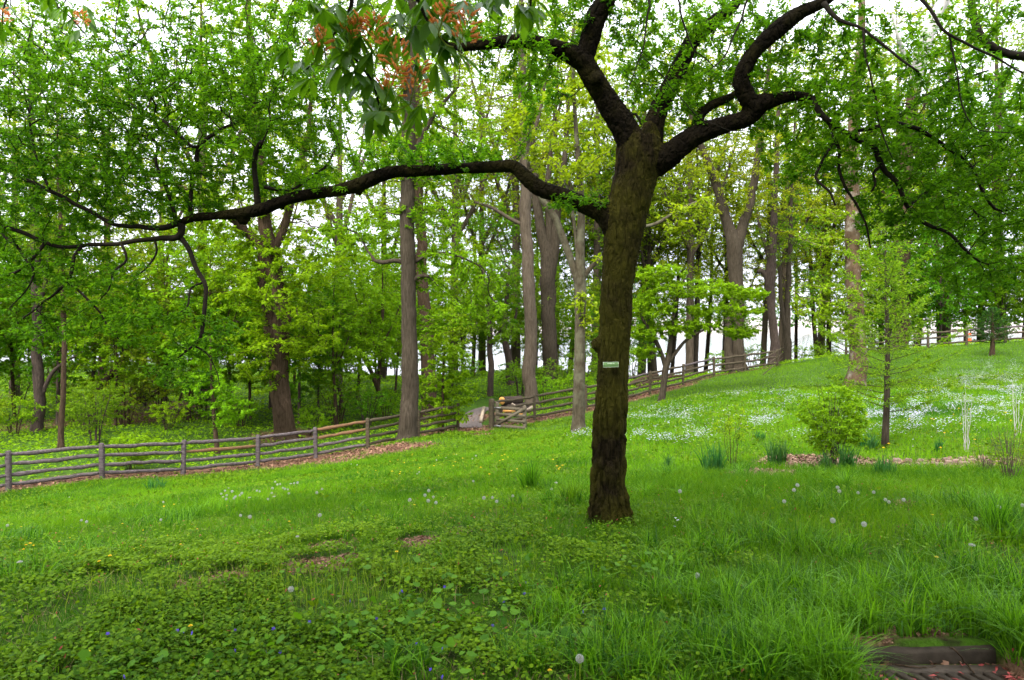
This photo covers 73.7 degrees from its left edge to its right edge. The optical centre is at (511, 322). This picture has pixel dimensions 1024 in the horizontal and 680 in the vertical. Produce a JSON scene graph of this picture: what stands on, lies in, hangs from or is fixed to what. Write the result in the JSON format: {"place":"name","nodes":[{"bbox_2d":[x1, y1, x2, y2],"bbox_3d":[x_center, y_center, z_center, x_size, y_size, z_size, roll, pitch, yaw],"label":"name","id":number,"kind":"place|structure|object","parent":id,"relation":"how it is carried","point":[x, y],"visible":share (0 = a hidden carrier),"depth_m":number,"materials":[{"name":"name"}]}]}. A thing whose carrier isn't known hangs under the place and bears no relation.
{"place":"outdoors","nodes":[
{"label":"outdoors","id":0,"kind":"place"},
{"bbox_2d":[0,0,552,144],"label":"buckeye tree","id":1,"kind":"object","parent":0,"point":[348,24],"visible":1,"depth_m":2.74,"materials":[{"name":"green plant"}]},
{"bbox_2d":[0,332,1021,375],"bbox_3d":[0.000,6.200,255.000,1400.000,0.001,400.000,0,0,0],"label":"river water","id":2,"kind":"structure","parent":0,"point":[716,339],"depth_m":157.60,"materials":[{"name":"grey liquid"}]},
{"bbox_2d":[0,340,1023,679],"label":"ground","id":3,"kind":"structure","parent":0,"point":[940,638],"depth_m":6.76,"materials":[{"name":"green plant"}]},
{"bbox_2d":[0,395,47,435],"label":"bush","id":4,"kind":"object","parent":3,"relation":"on","point":[24,414],"visible":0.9,"depth_m":30.99,"materials":[{"name":"green plant"}]},
{"bbox_2d":[0,232,92,416],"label":"tree","id":5,"kind":"object","parent":3,"relation":"on","point":[12,354],"visible":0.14,"depth_m":36.56,"materials":[{"name":"green plant"}]},
{"bbox_2d":[0,1,116,396],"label":"tree","id":6,"kind":"object","parent":3,"relation":"on","point":[21,16],"visible":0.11,"depth_m":48.17,"materials":[{"name":"green plant"}]},
{"bbox_2d":[0,4,119,431],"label":"tree","id":7,"kind":"object","parent":3,"relation":"on","point":[40,384],"visible":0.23,"depth_m":31.88,"materials":[{"name":"green plant"}]},
{"bbox_2d":[5,120,114,447],"bbox_3d":[-16.822,-1.404,25.525,3.429,13.098,3.191,0,0,-17],"label":"tree","id":8,"kind":"object","parent":3,"relation":"on","point":[61,419],"visible":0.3,"depth_m":25.52,"materials":[{"name":"green plant"}]},
{"bbox_2d":[0,234,127,424],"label":"tree","id":9,"kind":"object","parent":3,"relation":"on","point":[50,359],"visible":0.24,"depth_m":33.34,"materials":[{"name":"green plant"}]},
{"bbox_2d":[2,182,173,416],"bbox_3d":[-22.303,-1.085,35.984,8.023,13.027,8.140,0,0,9],"label":"tree","id":10,"kind":"object","parent":3,"relation":"on","point":[100,249],"visible":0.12,"depth_m":35.51,"materials":[{"name":"green plant"}]},
{"bbox_2d":[55,380,136,443],"bbox_3d":[-16.782,3.613,27.545,2.823,2.642,2.678,0,0,-23],"label":"bush","id":11,"kind":"object","parent":3,"relation":"on","point":[104,392],"visible":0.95,"depth_m":27.42,"materials":[{"name":"green plant"}]},
{"bbox_2d":[2,34,194,382],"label":"tree","id":12,"kind":"object","parent":3,"relation":"on","point":[106,224],"visible":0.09,"depth_m":45.74,"materials":[{"name":"green plant"}]},
{"bbox_2d":[49,278,175,425],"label":"tree","id":13,"kind":"object","parent":3,"relation":"on","point":[114,365],"visible":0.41,"depth_m":32.39,"materials":[{"name":"green plant"}]},
{"bbox_2d":[92,374,159,426],"bbox_3d":[-18.708,3.776,32.964,3.146,2.674,3.182,0,0,40],"label":"bush","id":14,"kind":"object","parent":3,"relation":"on","point":[121,422],"visible":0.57,"depth_m":32.91,"materials":[{"name":"green plant"}]},
{"bbox_2d":[105,432,162,469],"bbox_3d":[-12.666,4.334,22.816,1.905,1.325,1.991,0,0,-23],"label":"bush","id":15,"kind":"object","parent":3,"relation":"on","point":[123,439],"visible":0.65,"depth_m":22.56,"materials":[{"name":"green plant"}]},
{"bbox_2d":[67,58,237,393],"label":"tree","id":16,"kind":"object","parent":3,"relation":"on","point":[160,218],"visible":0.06,"depth_m":53.62,"materials":[{"name":"green plant"}]},
{"bbox_2d":[77,209,232,423],"bbox_3d":[-17.441,-0.208,33.951,6.925,11.244,7.026,0,0,-9],"label":"tree","id":17,"kind":"object","parent":3,"relation":"on","point":[164,392],"visible":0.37,"depth_m":33.02,"materials":[{"name":"green plant"}]},
{"bbox_2d":[106,220,257,420],"bbox_3d":[-16.506,-0.083,35.044,7.933,11.003,7.738,0,0,39],"label":"tree","id":18,"kind":"object","parent":3,"relation":"on","point":[195,310],"visible":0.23,"depth_m":34.03,"materials":[{"name":"green plant"}]},
{"bbox_2d":[65,0,324,402],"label":"tree","id":19,"kind":"object","parent":3,"relation":"on","point":[96,12],"visible":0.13,"depth_m":41.87,"materials":[{"name":"green plant"}]},
{"bbox_2d":[130,224,265,427],"bbox_3d":[-14.309,0.367,32.907,7.304,10.131,7.124,0,0,-2],"label":"tree","id":20,"kind":"object","parent":3,"relation":"on","point":[175,292],"visible":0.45,"depth_m":31.87,"materials":[{"name":"green plant"}]},
{"bbox_2d":[160,335,255,453],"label":"sapling","id":21,"kind":"object","parent":3,"relation":"on","point":[212,393],"visible":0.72,"depth_m":26.52,"materials":[{"name":"green plant"}]},
{"bbox_2d":[0,403,459,490],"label":"split rail fence","id":22,"kind":"object","parent":3,"relation":"on","point":[9,474],"visible":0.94,"depth_m":22.88,"materials":[{"name":"grey wood"}]},
{"bbox_2d":[195,263,304,418],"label":"tree","id":23,"kind":"object","parent":3,"relation":"on","point":[249,384],"visible":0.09,"depth_m":35.42,"materials":[{"name":"green plant"}]},
{"bbox_2d":[211,213,329,409],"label":"tree","id":24,"kind":"object","parent":3,"relation":"on","point":[300,250],"visible":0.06,"depth_m":39.64,"materials":[{"name":"green plant"}]},
{"bbox_2d":[158,0,389,440],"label":"tree","id":25,"kind":"object","parent":3,"relation":"on","point":[273,295],"visible":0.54,"depth_m":29.40,"materials":[{"name":"green plant"}]},
{"bbox_2d":[230,261,356,423],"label":"tree","id":26,"kind":"object","parent":3,"relation":"on","point":[305,377],"visible":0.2,"depth_m":33.67,"materials":[{"name":"green plant"}]},
{"bbox_2d":[234,0,434,389],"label":"tree","id":27,"kind":"object","parent":3,"relation":"on","point":[329,215],"visible":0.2,"depth_m":49.54,"materials":[{"name":"green plant"}]},
{"bbox_2d":[285,252,400,424],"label":"tree","id":28,"kind":"object","parent":3,"relation":"on","point":[359,309],"visible":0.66,"depth_m":32.68,"materials":[{"name":"green plant"}]},
{"bbox_2d":[303,241,400,405],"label":"tree","id":29,"kind":"object","parent":3,"relation":"on","point":[375,255],"visible":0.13,"depth_m":40.25,"materials":[{"name":"green plant"}]},
{"bbox_2d":[340,382,390,427],"bbox_3d":[-7.013,4.008,33.059,2.524,2.344,2.486,0,0,-19],"label":"bush","id":30,"kind":"object","parent":3,"relation":"on","point":[367,394],"visible":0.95,"depth_m":32.80,"materials":[{"name":"green plant"}]},
{"bbox_2d":[298,215,451,416],"bbox_3d":[-7.300,-0.174,37.093,8.152,11.307,7.951,0,0,8],"label":"tree","id":31,"kind":"object","parent":3,"relation":"on","point":[390,276],"visible":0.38,"depth_m":36.72,"materials":[{"name":"green plant"}]},
{"bbox_2d":[307,64,450,378],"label":"tree","id":32,"kind":"object","parent":3,"relation":"on","point":[345,205],"visible":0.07,"depth_m":56.85,"materials":[{"name":"green plant"}]},
{"bbox_2d":[0,366,771,493],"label":"leaf litter","id":33,"kind":"object","parent":3,"relation":"on","point":[358,450],"visible":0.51,"depth_m":25.45,"materials":[{"name":"brown plant"}]},
{"bbox_2d":[318,0,510,440],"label":"tree","id":34,"kind":"object","parent":3,"relation":"on","point":[408,260],"visible":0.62,"depth_m":26.15,"materials":[{"name":"green plant"}]},
{"bbox_2d":[352,0,483,422],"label":"tree","id":35,"kind":"object","parent":3,"relation":"on","point":[423,298],"visible":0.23,"depth_m":33.83,"materials":[{"name":"green plant"}]},
{"bbox_2d":[342,0,544,370],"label":"tree","id":36,"kind":"object","parent":3,"relation":"on","point":[466,220],"visible":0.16,"depth_m":57.76,"materials":[{"name":"green plant"}]},
{"bbox_2d":[417,326,478,431],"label":"sapling","id":37,"kind":"object","parent":3,"relation":"on","point":[442,384],"visible":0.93,"depth_m":28.89,"materials":[{"name":"green plant"}]},
{"bbox_2d":[426,233,511,366],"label":"tree","id":38,"kind":"object","parent":3,"relation":"on","point":[475,248],"visible":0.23,"depth_m":51.48,"materials":[{"name":"green plant"}]},
{"bbox_2d":[450,255,523,395],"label":"tree","id":39,"kind":"object","parent":3,"relation":"on","point":[503,334],"visible":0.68,"depth_m":42.87,"materials":[{"name":"green plant"}]},
{"bbox_2d":[12,507,965,644],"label":"seed stalks","id":40,"kind":"object","parent":3,"relation":"on","point":[347,580],"visible":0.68,"depth_m":4.04,"materials":[{"name":"plant"}]},
{"bbox_2d":[421,29,561,370],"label":"tree","id":41,"kind":"object","parent":3,"relation":"on","point":[481,355],"visible":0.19,"depth_m":61.68,"materials":[{"name":"green plant"}]},
{"bbox_2d":[468,201,537,385],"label":"tree","id":42,"kind":"object","parent":3,"relation":"on","point":[506,349],"visible":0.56,"depth_m":45.75,"materials":[{"name":"green plant"}]},
{"bbox_2d":[489,399,526,428],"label":"gate","id":43,"kind":"structure","parent":3,"relation":"on","point":[494,413],"depth_m":28.90,"materials":[{"name":"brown wood"}]},
{"bbox_2d":[434,0,585,407],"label":"tree","id":44,"kind":"object","parent":3,"relation":"on","point":[530,349],"visible":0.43,"depth_m":36.78,"materials":[{"name":"green plant"}]},
{"bbox_2d":[447,96,573,349],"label":"tree","id":45,"kind":"object","parent":3,"relation":"on","point":[505,238],"visible":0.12,"depth_m":62.59,"materials":[{"name":"green plant"}]},
{"bbox_2d":[0,0,1023,529],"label":"tree","id":46,"kind":"object","parent":3,"relation":"on","point":[646,156],"visible":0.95,"depth_m":5.53,"materials":[{"name":"green plant"}]},
{"bbox_2d":[0,458,1023,679],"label":"tall grass","id":47,"kind":"structure","parent":3,"relation":"on","point":[801,647],"depth_m":3.58,"materials":[{"name":"green plant"}]},
{"bbox_2d":[0,477,1023,679],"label":"ground ivy","id":48,"kind":"object","parent":3,"relation":"on","point":[145,643],"visible":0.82,"depth_m":3.66,"materials":[{"name":"green plant"}]},
{"bbox_2d":[0,458,1023,679],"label":"short grass","id":49,"kind":"structure","parent":3,"relation":"on","point":[715,483],"depth_m":5.32,"materials":[{"name":"green plant"}]},
{"bbox_2d":[0,372,1023,679],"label":"lawn weeds","id":50,"kind":"object","parent":3,"relation":"on","point":[670,402],"visible":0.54,"depth_m":14.12,"materials":[{"name":"green plant"}]},
{"bbox_2d":[0,339,1023,481],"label":"woodland undergrowth","id":51,"kind":"object","parent":3,"relation":"on","point":[53,445],"visible":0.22,"depth_m":33.84,"materials":[{"name":"green plant"}]},
{"bbox_2d":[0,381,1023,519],"bbox_3d":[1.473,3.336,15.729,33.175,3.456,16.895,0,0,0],"label":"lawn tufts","id":52,"kind":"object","parent":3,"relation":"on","point":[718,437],"visible":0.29,"depth_m":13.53,"materials":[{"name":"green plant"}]},
{"bbox_2d":[7,480,1022,679],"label":"fallen petals","id":53,"kind":"object","parent":3,"relation":"on","point":[996,669],"visible":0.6,"depth_m":3.95,"materials":[{"name":"plant"}]},
{"bbox_2d":[420,0,621,368],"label":"tree","id":54,"kind":"object","parent":3,"relation":"on","point":[515,352],"visible":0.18,"depth_m":59.50,"materials":[{"name":"green plant"}]},
{"bbox_2d":[20,341,1023,489],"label":"hill grass","id":55,"kind":"structure","parent":3,"relation":"on","point":[816,375],"depth_m":33.23,"materials":[{"name":"green plant"}]},
{"bbox_2d":[37,540,1021,679],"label":"violet leaves","id":56,"kind":"object","parent":3,"relation":"on","point":[84,655],"visible":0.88,"depth_m":3.40,"materials":[{"name":"green plant"}]},
{"bbox_2d":[508,453,551,491],"bbox_3d":[0.172,1.670,7.612,0.565,0.481,0.481,0,0,-24],"label":"grass clump","id":57,"kind":"object","parent":3,"relation":"on","point":[530,479],"visible":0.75,"depth_m":7.54,"materials":[{"name":"green plant"}]},
{"bbox_2d":[498,252,573,376],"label":"tree","id":58,"kind":"object","parent":3,"relation":"on","point":[521,320],"visible":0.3,"depth_m":47.62,"materials":[{"name":"green plant"}]},
{"bbox_2d":[465,0,639,358],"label":"tree","id":59,"kind":"object","parent":3,"relation":"on","point":[560,152],"visible":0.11,"depth_m":61.79,"materials":[{"name":"green plant"}]},
{"bbox_2d":[483,0,625,382],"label":"tree","id":60,"kind":"object","parent":3,"relation":"on","point":[548,241],"visible":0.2,"depth_m":45.71,"materials":[{"name":"green plant"}]},
{"bbox_2d":[531,132,615,370],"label":"tree","id":61,"kind":"object","parent":3,"relation":"on","point":[610,172],"visible":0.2,"depth_m":56.96,"materials":[{"name":"green plant"}]},
{"bbox_2d":[555,288,599,358],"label":"tree","id":62,"kind":"object","parent":3,"relation":"on","point":[571,329],"visible":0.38,"depth_m":49.53,"materials":[{"name":"green plant"}]},
{"bbox_2d":[494,0,688,374],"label":"tree","id":63,"kind":"object","parent":3,"relation":"on","point":[592,228],"visible":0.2,"depth_m":57.15,"materials":[{"name":"green plant"}]},
{"bbox_2d":[172,499,1023,679],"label":"dead leaves","id":64,"kind":"object","parent":3,"relation":"on","point":[889,639],"visible":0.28,"depth_m":4.38,"materials":[{"name":"plant"}]},
{"bbox_2d":[535,113,666,301],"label":"tree","id":65,"kind":"object","parent":3,"relation":"on","point":[587,242],"visible":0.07,"depth_m":59.87,"materials":[{"name":"green plant"}]},
{"bbox_2d":[499,28,715,431],"bbox_3d":[2.522,-2.290,18.319,5.784,11.211,2.976,0,0,0],"label":"tree","id":66,"kind":"object","parent":3,"relation":"on","point":[579,273],"visible":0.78,"depth_m":18.20,"materials":[{"name":"green plant"}]},
{"bbox_2d":[574,121,710,377],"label":"tree","id":67,"kind":"object","parent":3,"relation":"on","point":[650,246],"visible":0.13,"depth_m":57.22,"materials":[{"name":"green plant"}]},
{"bbox_2d":[563,0,742,374],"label":"tree","id":68,"kind":"object","parent":3,"relation":"on","point":[618,85],"visible":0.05,"depth_m":59.58,"materials":[{"name":"green plant"}]},
{"bbox_2d":[585,66,737,371],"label":"tree","id":69,"kind":"object","parent":3,"relation":"on","point":[654,360],"visible":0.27,"depth_m":56.77,"materials":[{"name":"green plant"}]},
{"bbox_2d":[633,174,725,372],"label":"tree","id":70,"kind":"object","parent":3,"relation":"on","point":[675,340],"visible":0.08,"depth_m":65.71,"materials":[{"name":"green plant"}]},
{"bbox_2d":[589,0,782,373],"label":"tree","id":71,"kind":"object","parent":3,"relation":"on","point":[689,350],"visible":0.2,"depth_m":56.86,"materials":[{"name":"green plant"}]},
{"bbox_2d":[629,263,770,400],"bbox_3d":[8.442,0.632,31.449,6.867,6.778,2.976,0,0,0],"label":"dogwood","id":72,"kind":"object","parent":3,"relation":"on","point":[664,309],"visible":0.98,"depth_m":31.15,"materials":[{"name":"green plant"}]},
{"bbox_2d":[634,78,772,372],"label":"tree","id":73,"kind":"object","parent":3,"relation":"on","point":[699,264],"visible":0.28,"depth_m":56.57,"materials":[{"name":"green plant"}]},
{"bbox_2d":[658,114,782,369],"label":"tree","id":74,"kind":"object","parent":3,"relation":"on","point":[726,268],"visible":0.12,"depth_m":66.10,"materials":[{"name":"green plant"}]},
{"bbox_2d":[663,24,829,372],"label":"tree","id":75,"kind":"object","parent":3,"relation":"on","point":[735,238],"visible":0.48,"depth_m":42.26,"materials":[{"name":"green plant"}]},
{"bbox_2d":[495,325,1023,423],"bbox_3d":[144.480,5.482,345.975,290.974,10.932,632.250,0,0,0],"label":"split rail fence","id":76,"kind":"object","parent":3,"relation":"on","point":[683,382],"visible":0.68,"depth_m":37.47,"materials":[{"name":"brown wood"}]},
{"bbox_2d":[693,72,844,363],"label":"tree","id":77,"kind":"object","parent":3,"relation":"on","point":[764,330],"visible":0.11,"depth_m":61.17,"materials":[{"name":"green plant"}]},
{"bbox_2d":[735,72,825,366],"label":"tree","id":78,"kind":"object","parent":3,"relation":"on","point":[768,274],"visible":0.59,"depth_m":46.76,"materials":[{"name":"green plant"}]},
{"bbox_2d":[723,123,844,361],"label":"tree","id":79,"kind":"object","parent":3,"relation":"on","point":[784,234],"visible":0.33,"depth_m":57.11,"materials":[{"name":"green plant"}]},
{"bbox_2d":[701,0,872,361],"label":"tree","id":80,"kind":"object","parent":3,"relation":"on","point":[784,266],"visible":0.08,"depth_m":59.16,"materials":[{"name":"green plant"}]},
{"bbox_2d":[762,103,832,362],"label":"tree","id":81,"kind":"object","parent":3,"relation":"on","point":[785,310],"visible":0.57,"depth_m":48.87,"materials":[{"name":"green plant"}]},
{"bbox_2d":[571,356,1023,526],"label":"white wildflowers","id":82,"kind":"object","parent":3,"relation":"on","point":[867,408],"visible":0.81,"depth_m":15.52,"materials":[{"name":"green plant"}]},
{"bbox_2d":[736,28,895,357],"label":"tree","id":83,"kind":"object","parent":3,"relation":"on","point":[820,338],"visible":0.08,"depth_m":65.52,"materials":[{"name":"green plant"}]},
{"bbox_2d":[758,145,881,355],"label":"tree","id":84,"kind":"object","parent":3,"relation":"on","point":[810,267],"visible":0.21,"depth_m":61.97,"materials":[{"name":"green plant"}]},
{"bbox_2d":[794,382,870,464],"bbox_3d":[4.348,1.408,9.244,0.919,1.223,0.938,0,0,0],"label":"shrub","id":85,"kind":"object","parent":3,"relation":"on","point":[822,408],"visible":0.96,"depth_m":9.13,"materials":[{"name":"green plant"}]},
{"bbox_2d":[806,243,893,340],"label":"tree","id":86,"kind":"object","parent":3,"relation":"on","point":[842,281],"visible":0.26,"depth_m":54.76,"materials":[{"name":"green plant"}]},
{"bbox_2d":[774,0,928,386],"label":"sycamore","id":87,"kind":"object","parent":3,"relation":"on","point":[851,233],"visible":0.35,"depth_m":27.58,"materials":[{"name":"green plant"}]},
{"bbox_2d":[726,453,1023,475],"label":"wood chips","id":88,"kind":"object","parent":3,"relation":"on","point":[809,458],"visible":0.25,"depth_m":9.76,"materials":[{"name":"brown wood"}]},
{"bbox_2d":[825,115,937,346],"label":"tree","id":89,"kind":"object","parent":3,"relation":"on","point":[841,208],"visible":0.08,"depth_m":57.88,"materials":[{"name":"green plant"}]},
{"bbox_2d":[810,206,973,448],"bbox_3d":[5.980,0.149,11.002,2.368,4.044,2.078,0,0,-29],"label":"larch","id":90,"kind":"object","parent":3,"relation":"on","point":[887,351],"visible":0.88,"depth_m":10.90,"materials":[{"name":"green plant"}]},
{"bbox_2d":[795,0,1004,332],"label":"tree","id":91,"kind":"object","parent":3,"relation":"on","point":[893,43],"visible":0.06,"depth_m":58.31,"materials":[{"name":"green plant"}]},
{"bbox_2d":[861,244,941,340],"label":"tree","id":92,"kind":"object","parent":3,"relation":"on","point":[864,277],"visible":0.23,"depth_m":52.12,"materials":[{"name":"green plant"}]},
{"bbox_2d":[858,645,995,664],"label":"kerb","id":93,"kind":"structure","parent":3,"relation":"on","point":[940,654],"depth_m":3.35,"materials":[{"name":"concrete"}]},
{"bbox_2d":[860,665,1008,679],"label":"drain grate","id":94,"kind":"object","parent":3,"relation":"on","point":[951,672],"visible":0.67,"depth_m":3.21,"materials":[{"name":"metal"}]},
{"bbox_2d":[847,0,1023,345],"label":"tree","id":95,"kind":"object","parent":3,"relation":"on","point":[944,328],"visible":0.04,"depth_m":64.39,"materials":[{"name":"green plant"}]},
{"bbox_2d":[901,232,989,339],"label":"tree","id":96,"kind":"object","parent":3,"relation":"on","point":[941,304],"visible":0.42,"depth_m":51.25,"materials":[{"name":"green plant"}]},
{"bbox_2d":[869,0,1023,347],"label":"sycamore","id":97,"kind":"object","parent":3,"relation":"on","point":[938,5],"visible":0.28,"depth_m":51.59,"materials":[{"name":"green plant"}]},
{"bbox_2d":[894,0,1023,337],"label":"tree","id":98,"kind":"object","parent":3,"relation":"on","point":[996,66],"visible":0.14,"depth_m":57.79,"materials":[{"name":"green plant"}]},
{"bbox_2d":[914,76,1023,343],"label":"tree","id":99,"kind":"object","parent":3,"relation":"on","point":[1003,158],"visible":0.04,"depth_m":57.57,"materials":[{"name":"green plant"}]},
{"bbox_2d":[916,228,1023,344],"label":"tree","id":100,"kind":"object","parent":3,"relation":"on","point":[967,314],"visible":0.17,"depth_m":54.15,"materials":[{"name":"green plant"}]},
{"bbox_2d":[959,0,1023,143],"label":"tree","id":101,"kind":"object","parent":3,"relation":"on","point":[1012,54],"visible":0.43,"depth_m":5.58,"materials":[{"name":"green plant"}]},
{"bbox_2d":[963,482,1022,537],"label":"grass clump","id":102,"kind":"object","parent":3,"relation":"on","point":[1003,517],"visible":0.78,"depth_m":4.99,"materials":[{"name":"green plant"}]},
{"bbox_2d":[971,306,1017,355],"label":"larch","id":103,"kind":"object","parent":3,"relation":"on","point":[990,337],"visible":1,"depth_m":39.12,"materials":[{"name":"plant"}]},
{"bbox_2d":[966,263,1023,337],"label":"tree","id":104,"kind":"object","parent":3,"relation":"on","point":[1016,311],"visible":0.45,"depth_m":52.60,"materials":[{"name":"green plant"}]},
{"bbox_2d":[985,426,1023,478],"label":"shrub","id":105,"kind":"object","parent":3,"relation":"on","point":[1009,455],"visible":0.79,"depth_m":7.51,"materials":[{"name":"green plant"}]},
{"bbox_2d":[0,397,1023,679],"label":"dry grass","id":106,"kind":"structure","parent":0,"point":[430,591],"depth_m":4.36,"materials":[{"name":"plant"}]},
{"bbox_2d":[0,0,1023,319],"label":"sky","id":107,"kind":"structure","parent":0,"point":[888,4],"materials":[{"name":"white"}]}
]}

